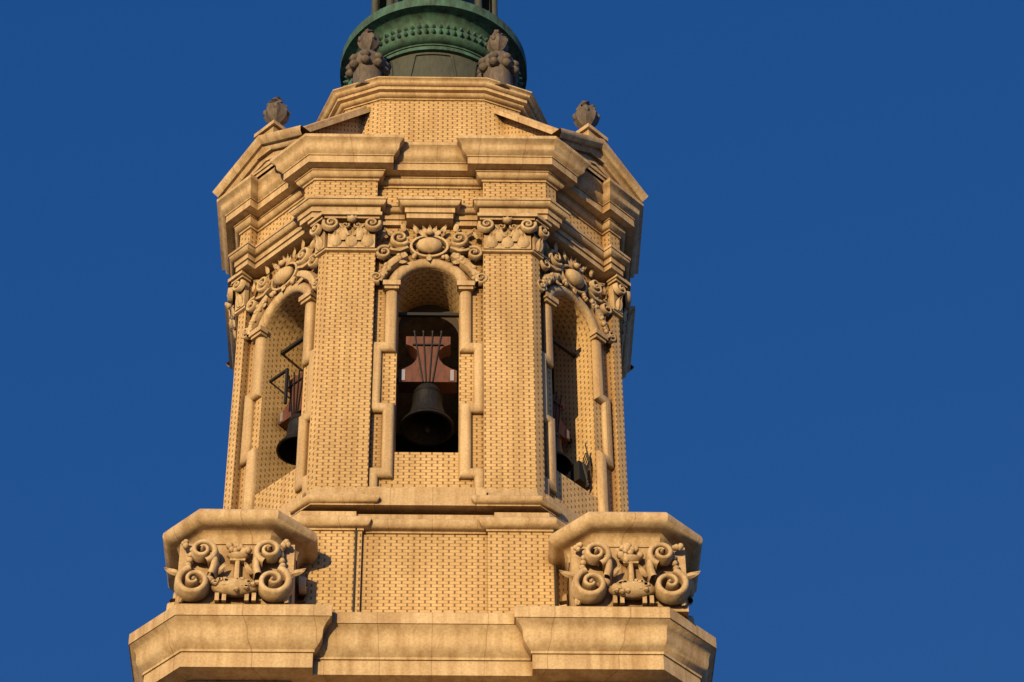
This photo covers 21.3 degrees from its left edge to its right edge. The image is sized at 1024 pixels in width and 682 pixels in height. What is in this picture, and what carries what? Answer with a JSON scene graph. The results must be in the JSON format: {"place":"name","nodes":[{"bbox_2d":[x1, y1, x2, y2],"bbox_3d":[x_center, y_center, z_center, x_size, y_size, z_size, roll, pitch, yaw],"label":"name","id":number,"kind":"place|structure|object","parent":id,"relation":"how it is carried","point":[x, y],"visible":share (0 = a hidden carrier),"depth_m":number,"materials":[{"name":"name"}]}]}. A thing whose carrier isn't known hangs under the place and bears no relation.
{"place":"outdoors","nodes":[
{"label":"outdoors","id":0,"kind":"place"},
{"bbox_2d":[128,76,716,681],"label":"stone trim","id":1,"kind":"structure","parent":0,"point":[206,638],"depth_m":48.85,"materials":[{"name":"beige stone"}]},
{"bbox_2d":[279,336,569,445],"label":"bell yokes","id":2,"kind":"object","parent":1,"relation":"in","point":[442,382],"visible":0.3,"depth_m":51.92,"materials":[{"name":"brown wood"}]},
{"bbox_2d":[280,369,568,439],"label":"yoke plates","id":3,"kind":"object","parent":2,"relation":"attached to","point":[403,379],"visible":0.21,"depth_m":51.59,"materials":[{"name":"silver metal"}]},
{"bbox_2d":[303,305,554,452],"bbox_3d":[-1.678,2.632,54.299,5.340,7.750,5.340,1,-43,-1],"label":"bell chamber interior","id":4,"kind":"object","parent":1,"relation":"attached to","point":[403,444],"visible":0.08,"depth_m":58.15,"materials":[{"name":"brown"}]},
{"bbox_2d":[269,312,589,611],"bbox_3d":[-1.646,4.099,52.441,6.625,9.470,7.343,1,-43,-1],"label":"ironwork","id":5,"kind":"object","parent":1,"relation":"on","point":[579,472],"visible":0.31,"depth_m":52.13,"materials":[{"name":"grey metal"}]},
{"bbox_2d":[276,383,571,475],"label":"bells","id":6,"kind":"object","parent":5,"relation":"on","point":[427,397],"visible":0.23,"depth_m":51.22,"materials":[{"name":"brown metal"}]},
{"bbox_2d":[263,28,599,127],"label":"finials","id":7,"kind":"object","parent":1,"relation":"on","point":[497,62],"visible":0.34,"depth_m":59.00,"materials":[{"name":"beige stone"}]},
{"bbox_2d":[163,211,700,623],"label":"carved ornaments","id":8,"kind":"object","parent":1,"relation":"on","point":[355,231],"visible":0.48,"depth_m":53.13,"materials":[{"name":"stone"}]},
{"bbox_2d":[340,0,526,89],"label":"copper dome rings","id":9,"kind":"object","parent":1,"relation":"on","point":[456,27],"visible":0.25,"depth_m":60.97,"materials":[{"name":"green metal"}]},
{"bbox_2d":[371,0,497,76],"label":"drum","id":10,"kind":"object","parent":1,"relation":"on","point":[431,64],"visible":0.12,"depth_m":60.18,"materials":[{"name":"green metal"}]},
{"bbox_2d":[223,100,628,612],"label":"tower brick walls","id":11,"kind":"structure","parent":0,"point":[498,572],"depth_m":51.35,"materials":[{"name":"beige brick"}]},
{"bbox_2d":[0,0,1023,681],"label":"sky","id":12,"kind":"structure","parent":0,"point":[824,386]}
]}

